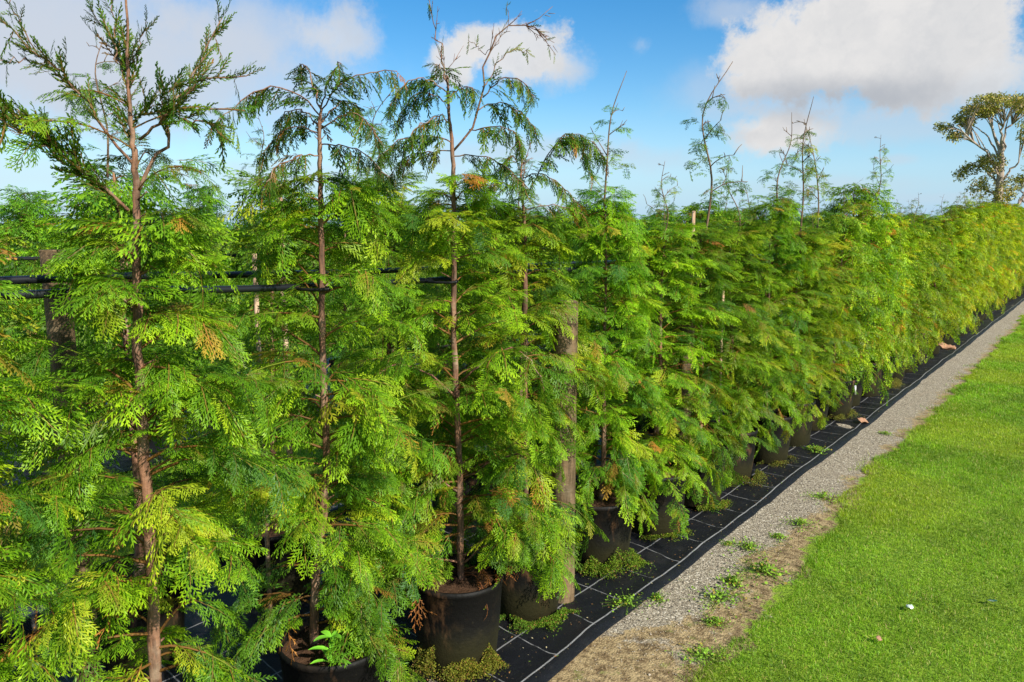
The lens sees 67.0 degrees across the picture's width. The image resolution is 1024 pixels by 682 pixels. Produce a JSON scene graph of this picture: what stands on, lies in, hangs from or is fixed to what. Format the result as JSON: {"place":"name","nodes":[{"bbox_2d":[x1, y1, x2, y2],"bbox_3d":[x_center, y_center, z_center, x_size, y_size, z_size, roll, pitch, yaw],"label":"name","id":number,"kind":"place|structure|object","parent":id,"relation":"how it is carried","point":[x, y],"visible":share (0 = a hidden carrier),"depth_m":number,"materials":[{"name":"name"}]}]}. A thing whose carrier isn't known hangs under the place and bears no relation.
{"place":"outdoors","nodes":[
{"label":"outdoors","id":0,"kind":"place"},
{"bbox_2d":[0,238,1023,681],"bbox_3d":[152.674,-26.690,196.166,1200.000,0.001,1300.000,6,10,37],"label":"ground","id":1,"kind":"structure","parent":0,"point":[614,660],"depth_m":3.80,"materials":[{"name":"plant"}]},
{"bbox_2d":[9,449,491,642],"bbox_3d":[6.847,-0.451,14.696,0.074,0.081,36.500,6,10,37],"label":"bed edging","id":2,"kind":"object","parent":1,"relation":"on","point":[29,624],"visible":0.01,"depth_m":3.28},
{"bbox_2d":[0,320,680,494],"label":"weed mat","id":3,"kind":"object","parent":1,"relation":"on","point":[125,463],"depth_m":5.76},
{"bbox_2d":[0,184,92,416],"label":"conifer","id":4,"kind":"object","parent":3,"relation":"on","point":[25,198],"visible":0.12,"depth_m":6.43,"materials":[{"name":"green plant"}]},
{"bbox_2d":[0,194,102,461],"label":"conifer","id":5,"kind":"object","parent":3,"relation":"on","point":[25,220],"visible":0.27,"depth_m":5.53,"materials":[{"name":"green plant"}]},
{"bbox_2d":[71,212,169,386],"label":"conifer","id":6,"kind":"object","parent":3,"relation":"on","point":[114,323],"visible":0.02,"depth_m":7.09,"materials":[{"name":"green plant"}]},
{"bbox_2d":[76,177,179,439],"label":"conifer","id":7,"kind":"object","parent":3,"relation":"on","point":[126,263],"visible":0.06,"depth_m":6.07,"materials":[{"name":"green plant"}]},
{"bbox_2d":[156,180,234,373],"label":"conifer","id":8,"kind":"object","parent":3,"relation":"on","point":[190,281],"visible":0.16,"depth_m":7.57,"materials":[{"name":"green plant"}]},
{"bbox_2d":[175,183,261,422],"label":"conifer","id":9,"kind":"object","parent":3,"relation":"on","point":[204,209],"visible":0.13,"depth_m":6.67,"materials":[{"name":"green plant"}]},
{"bbox_2d":[218,210,299,373],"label":"conifer","id":10,"kind":"object","parent":3,"relation":"on","point":[262,346],"visible":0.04,"depth_m":8.22,"materials":[{"name":"green plant"}]},
{"bbox_2d":[249,189,330,395],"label":"conifer","id":11,"kind":"object","parent":3,"relation":"on","point":[302,350],"visible":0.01,"depth_m":7.37,"materials":[{"name":"green plant"}]},
{"bbox_2d":[275,191,350,355],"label":"conifer","id":12,"kind":"object","parent":3,"relation":"on","point":[315,220],"visible":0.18,"depth_m":8.68,"materials":[{"name":"green plant"}]},
{"bbox_2d":[296,189,397,391],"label":"conifer","id":13,"kind":"object","parent":3,"relation":"on","point":[340,348],"visible":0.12,"depth_m":7.80,"materials":[{"name":"green plant"}]},
{"bbox_2d":[358,195,415,379],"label":"conifer","id":14,"kind":"object","parent":3,"relation":"on","point":[396,198],"visible":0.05,"depth_m":8.46,"materials":[{"name":"green plant"}]},
{"bbox_2d":[406,203,461,372],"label":"conifer","id":15,"kind":"object","parent":3,"relation":"on","point":[445,342],"visible":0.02,"depth_m":9.05,"materials":[{"name":"green plant"}]},
{"bbox_2d":[450,200,502,364],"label":"conifer","id":16,"kind":"object","parent":3,"relation":"on","point":[473,258],"visible":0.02,"depth_m":9.57,"materials":[{"name":"green plant"}]},
{"bbox_2d":[515,211,572,343],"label":"conifer","id":17,"kind":"object","parent":3,"relation":"on","point":[539,247],"visible":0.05,"depth_m":10.54,"materials":[{"name":"green plant"}]},
{"bbox_2d":[638,214,660,262],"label":"conifer","id":18,"kind":"object","parent":3,"relation":"on","point":[644,220],"visible":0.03,"depth_m":12.78,"materials":[{"name":"green plant"}]},
{"bbox_2d":[653,208,680,301],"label":"conifer","id":19,"kind":"object","parent":3,"relation":"on","point":[670,213],"visible":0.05,"depth_m":13.32,"materials":[{"name":"green plant"}]},
{"bbox_2d":[721,208,741,281],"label":"conifer","id":20,"kind":"object","parent":3,"relation":"on","point":[731,217],"visible":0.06,"depth_m":15.63,"materials":[{"name":"green plant"}]},
{"bbox_2d":[9,292,1023,681],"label":"weed control fabric","id":21,"kind":"object","parent":1,"relation":"on","point":[527,656],"visible":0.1,"depth_m":3.70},
{"bbox_2d":[0,236,85,681],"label":"potted conifer","id":22,"kind":"object","parent":21,"relation":"on","point":[3,640],"visible":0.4,"depth_m":2.66,"materials":[{"name":"green plant"}]},
{"bbox_2d":[0,256,136,681],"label":"potted conifer","id":23,"kind":"object","parent":21,"relation":"on","point":[18,594],"visible":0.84,"depth_m":1.68,"materials":[{"name":"green plant"}]},
{"bbox_2d":[38,249,101,681],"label":"wooden post","id":24,"kind":"object","parent":21,"relation":"on","point":[56,333],"visible":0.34,"depth_m":2.25,"materials":[{"name":"brown wood"}]},
{"bbox_2d":[0,254,774,284],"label":"support tube","id":25,"kind":"object","parent":24,"relation":"attached to","point":[28,279],"visible":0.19,"depth_m":2.52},
{"bbox_2d":[0,36,253,671],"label":"potted conifer","id":26,"kind":"object","parent":21,"relation":"on","point":[88,200],"visible":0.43,"depth_m":2.90,"materials":[{"name":"green plant"}]},
{"bbox_2d":[6,248,575,260],"bbox_3d":[-0.717,-0.478,4.121,0.014,0.053,4.167,6,10,37],"label":"support tube","id":27,"kind":"object","parent":26,"relation":"attached to","point":[34,258],"visible":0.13,"depth_m":2.81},
{"bbox_2d":[0,0,321,681],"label":"potted conifer","id":28,"kind":"object","parent":21,"relation":"on","point":[181,389],"visible":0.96,"depth_m":1.90,"materials":[{"name":"green plant"}]},
{"bbox_2d":[252,254,271,620],"bbox_3d":[-1.044,0.434,3.242,0.023,1.592,0.025,6,10,37],"label":"wooden stake","id":29,"kind":"object","parent":21,"relation":"on","point":[266,533],"visible":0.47,"depth_m":3.28,"materials":[{"name":"brown wood"}]},
{"bbox_2d":[195,116,359,607],"bbox_3d":[-1.092,0.108,3.455,0.749,2.171,0.860,6,10,37],"label":"potted conifer","id":30,"kind":"object","parent":21,"relation":"on","point":[292,578],"visible":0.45,"depth_m":3.41,"materials":[{"name":"green plant"}]},
{"bbox_2d":[276,185,295,526],"bbox_3d":[-1.016,0.249,3.500,0.031,1.884,0.033,6,10,37],"label":"wooden stake","id":31,"kind":"object","parent":21,"relation":"on","point":[290,452],"visible":0.06,"depth_m":3.46,"materials":[{"name":"brown wood"}]},
{"bbox_2d":[173,61,477,681],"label":"potted conifer","id":32,"kind":"object","parent":21,"relation":"on","point":[367,634],"visible":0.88,"depth_m":2.40,"materials":[{"name":"green plant"}]},
{"bbox_2d":[308,629,350,663],"bbox_3d":[-0.574,0.962,2.436,0.130,0.107,0.125,-2,8,-12],"label":"weed","id":33,"kind":"object","parent":32,"relation":"in","point":[324,648],"visible":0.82,"depth_m":2.43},
{"bbox_2d":[308,86,469,560],"bbox_3d":[-0.611,-0.072,3.969,0.832,2.381,0.825,-7,11,-39],"label":"potted conifer","id":34,"kind":"object","parent":21,"relation":"on","point":[378,337],"visible":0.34,"depth_m":3.85,"materials":[{"name":"green plant"}]},
{"bbox_2d":[315,0,586,674],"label":"potted conifer","id":35,"kind":"object","parent":21,"relation":"on","point":[456,606],"visible":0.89,"depth_m":2.85,"materials":[{"name":"green plant"}]},
{"bbox_2d":[0,252,849,299],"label":"support tube","id":36,"kind":"object","parent":35,"relation":"attached to","point":[37,294],"visible":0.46,"depth_m":2.34,"materials":[{"name":"plastic"}]},
{"bbox_2d":[392,191,515,523],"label":"potted conifer","id":37,"kind":"object","parent":21,"relation":"on","point":[469,481],"visible":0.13,"depth_m":4.43,"materials":[{"name":"green plant"}]},
{"bbox_2d":[398,642,510,681],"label":"moss clump","id":38,"kind":"object","parent":21,"relation":"on","point":[469,667],"visible":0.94,"depth_m":2.93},
{"bbox_2d":[430,133,627,621],"bbox_3d":[0.094,0.162,3.407,0.901,2.078,0.843,-3,9,-18],"label":"potted conifer","id":39,"kind":"object","parent":21,"relation":"on","point":[519,597],"visible":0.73,"depth_m":3.28,"materials":[{"name":"green plant"}]},
{"bbox_2d":[475,140,597,492],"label":"potted conifer","id":40,"kind":"object","parent":21,"relation":"on","point":[532,301],"visible":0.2,"depth_m":4.87,"materials":[{"name":"green plant"}]},
{"bbox_2d":[499,602,581,635],"bbox_3d":[0.128,1.198,3.341,0.535,0.048,0.254,-3,9,-21],"label":"moss clump","id":41,"kind":"object","parent":21,"relation":"on","point":[548,621],"visible":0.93,"depth_m":3.31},
{"bbox_2d":[551,300,577,603],"bbox_3d":[0.233,0.538,3.465,0.115,1.443,0.115,6,10,37],"label":"wooden post","id":42,"kind":"object","parent":21,"relation":"on","point":[567,346],"visible":0.41,"depth_m":3.41,"materials":[{"name":"brown wood"}]},
{"bbox_2d":[513,200,649,467],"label":"potted conifer","id":43,"kind":"object","parent":21,"relation":"on","point":[609,338],"visible":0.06,"depth_m":5.39,"materials":[{"name":"green plant"}]},
{"bbox_2d":[533,71,683,570],"bbox_3d":[0.465,-0.077,3.844,0.740,2.426,0.812,6,10,37],"label":"potted conifer","id":44,"kind":"object","parent":21,"relation":"on","point":[607,504],"visible":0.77,"depth_m":3.75,"materials":[{"name":"green plant"}]},
{"bbox_2d":[575,547,652,585],"bbox_3d":[0.531,1.086,3.801,0.453,0.137,0.229,-2,9,-15],"label":"moss clump","id":45,"kind":"object","parent":21,"relation":"on","point":[637,560],"visible":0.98,"depth_m":3.80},
{"bbox_2d":[578,218,678,443],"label":"potted conifer","id":46,"kind":"object","parent":21,"relation":"on","point":[638,427],"visible":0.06,"depth_m":5.90,"materials":[{"name":"green plant"}]},
{"bbox_2d":[599,586,662,618],"bbox_3d":[0.524,1.172,3.515,0.323,0.032,0.251,3,9,21],"label":"weed","id":47,"kind":"object","parent":21,"relation":"on","point":[627,600],"visible":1,"depth_m":3.50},
{"bbox_2d":[611,185,710,431],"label":"potted conifer","id":48,"kind":"object","parent":21,"relation":"on","point":[650,428],"visible":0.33,"depth_m":6.37,"materials":[{"name":"green plant"}]},
{"bbox_2d":[577,162,751,539],"bbox_3d":[0.843,0.039,4.370,1.023,2.047,0.969,6,10,37],"label":"potted conifer","id":49,"kind":"object","parent":21,"relation":"on","point":[670,494],"visible":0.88,"depth_m":4.22,"materials":[{"name":"green plant"}]},
{"bbox_2d":[640,528,695,541],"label":"moss clump","id":50,"kind":"object","parent":21,"relation":"on","point":[651,537],"visible":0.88,"depth_m":4.26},
{"bbox_2d":[676,299,694,507],"bbox_3d":[1.047,0.408,4.706,0.097,1.344,0.092,6,10,37],"label":"wooden post","id":51,"kind":"object","parent":21,"relation":"on","point":[684,390],"visible":0.12,"depth_m":4.64,"materials":[{"name":"brown wood"}]},
{"bbox_2d":[690,211,694,284],"bbox_3d":[1.065,0.127,4.653,0.023,1.795,0.025,6,10,37],"label":"wooden stake","id":52,"kind":"object","parent":21,"relation":"on","point":[693,217],"visible":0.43,"depth_m":4.54,"materials":[{"name":"brown wood"}]},
{"bbox_2d":[650,198,743,407],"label":"potted conifer","id":53,"kind":"object","parent":21,"relation":"on","point":[701,211],"visible":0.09,"depth_m":6.76,"materials":[{"name":"green plant"}]},
{"bbox_2d":[626,61,783,507],"bbox_3d":[1.161,-0.323,4.696,0.861,2.669,0.898,-1,8,-7],"label":"potted conifer","id":54,"kind":"object","parent":21,"relation":"on","point":[717,457],"visible":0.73,"depth_m":4.58,"materials":[{"name":"green plant"}]},
{"bbox_2d":[696,499,733,511],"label":"moss clump","id":55,"kind":"object","parent":21,"relation":"on","point":[723,503],"visible":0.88,"depth_m":4.71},
{"bbox_2d":[704,186,753,397],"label":"potted conifer","id":56,"kind":"object","parent":21,"relation":"on","point":[725,208],"visible":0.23,"depth_m":7.35,"materials":[{"name":"green plant"}]},
{"bbox_2d":[657,156,815,482],"bbox_3d":[1.481,-0.131,5.145,1.022,2.161,1.017,6,10,37],"label":"potted conifer","id":57,"kind":"object","parent":21,"relation":"on","point":[747,438],"visible":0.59,"depth_m":5.05,"materials":[{"name":"green plant"}]},
{"bbox_2d":[726,469,770,490],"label":"moss clump","id":58,"kind":"object","parent":21,"relation":"on","point":[757,475],"visible":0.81,"depth_m":5.15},
{"bbox_2d":[715,180,798,386],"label":"potted conifer","id":59,"kind":"object","parent":21,"relation":"on","point":[746,192],"visible":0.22,"depth_m":7.86,"materials":[{"name":"green plant"}]},
{"bbox_2d":[716,112,832,463],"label":"potted conifer","id":60,"kind":"object","parent":21,"relation":"on","point":[776,395],"visible":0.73,"depth_m":5.48,"materials":[{"name":"green plant"}]},
{"bbox_2d":[755,455,800,468],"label":"moss clump","id":61,"kind":"object","parent":21,"relation":"on","point":[780,461],"visible":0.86,"depth_m":5.58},
{"bbox_2d":[726,96,857,445],"bbox_3d":[2.195,-0.516,6.049,0.995,2.663,1.024,6,10,37],"label":"potted conifer","id":62,"kind":"object","parent":21,"relation":"on","point":[801,435],"visible":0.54,"depth_m":5.93,"materials":[{"name":"green plant"}]},
{"bbox_2d":[749,120,865,430],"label":"potted conifer","id":63,"kind":"object","parent":21,"relation":"on","point":[829,391],"visible":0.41,"depth_m":6.39,"materials":[{"name":"green plant"}]},
{"bbox_2d":[796,443,834,454],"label":"weed","id":64,"kind":"object","parent":21,"relation":"on","point":[814,448],"visible":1,"depth_m":5.92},
{"bbox_2d":[804,203,846,343],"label":"potted conifer","id":65,"kind":"object","parent":21,"relation":"on","point":[814,224],"visible":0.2,"depth_m":9.87,"materials":[{"name":"green plant"}]},
{"bbox_2d":[827,409,859,421],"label":"moss clump","id":66,"kind":"object","parent":21,"relation":"on","point":[850,414],"visible":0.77,"depth_m":6.92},
{"bbox_2d":[801,198,885,418],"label":"potted conifer","id":67,"kind":"object","parent":21,"relation":"on","point":[845,408],"visible":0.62,"depth_m":6.82,"materials":[{"name":"green plant"}]},
{"bbox_2d":[809,179,908,406],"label":"potted conifer","id":68,"kind":"object","parent":21,"relation":"on","point":[865,214],"visible":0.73,"depth_m":7.22,"materials":[{"name":"green plant"}]},
{"bbox_2d":[831,137,917,396],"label":"potted conifer","id":69,"kind":"object","parent":21,"relation":"on","point":[892,273],"visible":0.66,"depth_m":7.71,"materials":[{"name":"green plant"}]},
{"bbox_2d":[842,212,925,387],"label":"potted conifer","id":70,"kind":"object","parent":21,"relation":"on","point":[899,235],"visible":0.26,"depth_m":8.18,"materials":[{"name":"green plant"}]},
{"bbox_2d":[880,377,909,390],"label":"moss clump","id":71,"kind":"object","parent":21,"relation":"on","point":[896,382],"visible":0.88,"depth_m":8.24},
{"bbox_2d":[859,201,933,379],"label":"potted conifer","id":72,"kind":"object","parent":21,"relation":"on","point":[907,338],"visible":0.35,"depth_m":8.59,"materials":[{"name":"green plant"}]},
{"bbox_2d":[872,213,954,372],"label":"potted conifer","id":73,"kind":"object","parent":21,"relation":"on","point":[917,321],"visible":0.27,"depth_m":9.00,"materials":[{"name":"green plant"}]},
{"bbox_2d":[895,194,949,365],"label":"potted conifer","id":74,"kind":"object","parent":21,"relation":"on","point":[916,221],"visible":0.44,"depth_m":9.52,"materials":[{"name":"green plant"}]},
{"bbox_2d":[893,212,971,353],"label":"potted conifer","id":75,"kind":"object","parent":21,"relation":"on","point":[946,225],"visible":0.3,"depth_m":10.33,"materials":[{"name":"green plant"}]},
{"bbox_2d":[908,212,959,358],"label":"potted conifer","id":76,"kind":"object","parent":21,"relation":"on","point":[936,231],"visible":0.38,"depth_m":9.97,"materials":[{"name":"green plant"}]},
{"bbox_2d":[912,196,974,348],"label":"potted conifer","id":77,"kind":"object","parent":21,"relation":"on","point":[955,294],"visible":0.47,"depth_m":10.81,"materials":[{"name":"green plant"}]},
{"bbox_2d":[938,342,955,349],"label":"dead frond","id":78,"kind":"object","parent":21,"relation":"on","point":[946,346],"visible":0.98,"depth_m":10.29,"materials":[{"name":"brown plant"}]},
{"bbox_2d":[931,209,986,344],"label":"potted conifer","id":79,"kind":"object","parent":21,"relation":"on","point":[962,234],"visible":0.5,"depth_m":11.23,"materials":[{"name":"green plant"}]},
{"bbox_2d":[937,194,986,338],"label":"potted conifer","id":80,"kind":"object","parent":21,"relation":"on","point":[957,213],"visible":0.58,"depth_m":11.68,"materials":[{"name":"green plant"}]},
{"bbox_2d":[951,187,995,335],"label":"potted conifer","id":81,"kind":"object","parent":21,"relation":"on","point":[978,233],"visible":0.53,"depth_m":12.13,"materials":[{"name":"green plant"}]},
{"bbox_2d":[960,195,992,331],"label":"potted conifer","id":82,"kind":"object","parent":21,"relation":"on","point":[975,291],"visible":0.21,"depth_m":12.63,"materials":[{"name":"green plant"}]},
{"bbox_2d":[961,192,996,328],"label":"potted conifer","id":83,"kind":"object","parent":21,"relation":"on","point":[981,216],"visible":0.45,"depth_m":13.04,"materials":[{"name":"green plant"}]},
{"bbox_2d":[966,198,1007,325],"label":"potted conifer","id":84,"kind":"object","parent":21,"relation":"on","point":[989,247],"visible":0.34,"depth_m":13.44,"materials":[{"name":"green plant"}]},
{"bbox_2d":[974,196,1000,321],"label":"potted conifer","id":85,"kind":"object","parent":21,"relation":"on","point":[997,278],"visible":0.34,"depth_m":13.93,"materials":[{"name":"green plant"}]},
{"bbox_2d":[973,196,1011,319],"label":"potted conifer","id":86,"kind":"object","parent":21,"relation":"on","point":[1000,224],"visible":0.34,"depth_m":14.31,"materials":[{"name":"green plant"}]},
{"bbox_2d":[983,202,1014,316],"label":"potted conifer","id":87,"kind":"object","parent":21,"relation":"on","point":[1007,257],"visible":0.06,"depth_m":14.79,"materials":[{"name":"green plant"}]},
{"bbox_2d":[982,201,1019,313],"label":"potted conifer","id":88,"kind":"object","parent":21,"relation":"on","point":[1002,286],"visible":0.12,"depth_m":15.24,"materials":[{"name":"green plant"}]},
{"bbox_2d":[995,200,1018,309],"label":"potted conifer","id":89,"kind":"object","parent":21,"relation":"on","point":[1010,232],"visible":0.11,"depth_m":16.14,"materials":[{"name":"green plant"}]},
{"bbox_2d":[993,204,1023,311],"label":"potted conifer","id":90,"kind":"object","parent":21,"relation":"on","point":[1002,208],"visible":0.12,"depth_m":15.68,"materials":[{"name":"green plant"}]},
{"bbox_2d":[999,206,1022,305],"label":"potted conifer","id":91,"kind":"object","parent":21,"relation":"on","point":[1012,231],"visible":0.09,"depth_m":16.55,"materials":[{"name":"green plant"}]},
{"bbox_2d":[1002,205,1023,304],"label":"potted conifer","id":92,"kind":"object","parent":21,"relation":"on","point":[1019,240],"visible":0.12,"depth_m":17.06,"materials":[{"name":"green plant"}]},
{"bbox_2d":[1007,203,1023,300],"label":"potted conifer","id":93,"kind":"object","parent":21,"relation":"on","point":[1022,230],"visible":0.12,"depth_m":17.46,"materials":[{"name":"green plant"}]},
{"bbox_2d":[1008,204,1023,301],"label":"potted conifer","id":94,"kind":"object","parent":21,"relation":"on","point":[1021,221],"visible":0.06,"depth_m":17.96,"materials":[{"name":"green plant"}]},
{"bbox_2d":[1011,207,1023,299],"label":"potted conifer","id":95,"kind":"object","parent":21,"relation":"on","point":[1022,284],"visible":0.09,"depth_m":18.36,"materials":[{"name":"green plant"}]},
{"bbox_2d":[646,589,670,605],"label":"weed","id":96,"kind":"object","parent":1,"relation":"on","point":[656,595],"visible":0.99,"depth_m":3.58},
{"bbox_2d":[665,642,730,671],"bbox_3d":[0.751,1.248,3.091,0.254,0.037,0.225,-2,9,-14],"label":"weed","id":97,"kind":"object","parent":1,"relation":"on","point":[701,656],"visible":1,"depth_m":3.09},
{"bbox_2d":[689,610,730,628],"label":"weed","id":98,"kind":"object","parent":1,"relation":"on","point":[717,619],"visible":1,"depth_m":3.36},
{"bbox_2d":[669,565,775,621],"bbox_3d":[0.948,1.163,3.657,0.381,0.043,0.569,-2,8,-14],"label":"weed","id":99,"kind":"object","parent":1,"relation":"on","point":[720,594],"visible":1,"depth_m":3.58,"materials":[{"name":"green leaves"}]},
{"bbox_2d":[716,568,752,590],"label":"weed","id":100,"kind":"object","parent":1,"relation":"on","point":[733,579],"visible":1,"depth_m":3.74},
{"bbox_2d":[711,536,780,558],"bbox_3d":[1.209,1.092,4.167,0.485,0.036,0.324,2,8,14],"label":"weed","id":101,"kind":"object","parent":1,"relation":"on","point":[750,545],"visible":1,"depth_m":4.14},
{"bbox_2d":[721,552,799,598],"bbox_3d":[1.232,1.130,3.852,0.397,0.051,0.510,-2,8,-13],"label":"weed","id":102,"kind":"object","parent":1,"relation":"on","point":[763,566],"visible":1,"depth_m":3.85,"materials":[{"name":"green leaves"}]},
{"bbox_2d":[771,515,822,533],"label":"weed","id":103,"kind":"object","parent":1,"relation":"on","point":[800,521],"visible":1,"depth_m":4.48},
{"bbox_2d":[798,486,846,508],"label":"weed","id":104,"kind":"object","parent":1,"relation":"on","point":[824,493],"visible":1,"depth_m":4.92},
{"bbox_2d":[932,91,1023,204],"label":"gum tree","id":105,"kind":"object","parent":1,"relation":"on","point":[990,108],"visible":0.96,"depth_m":40.67,"materials":[{"name":"green plant"}]},
{"bbox_2d":[1008,119,1023,205],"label":"gum tree","id":106,"kind":"object","parent":1,"relation":"on","point":[1019,181],"visible":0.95,"depth_m":39.12,"materials":[{"name":"green plant"}]},
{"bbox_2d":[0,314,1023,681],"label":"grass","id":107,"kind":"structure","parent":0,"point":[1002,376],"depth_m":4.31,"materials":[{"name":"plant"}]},
{"bbox_2d":[0,0,1023,226],"label":"sky","id":108,"kind":"structure","parent":0,"point":[887,70],"materials":[{"name":"blue"}]},
{"bbox_2d":[574,369,968,679],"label":"gravel","id":109,"kind":"structure","parent":0,"point":[648,674],"depth_m":4.53,"materials":[{"name":"gravel"}]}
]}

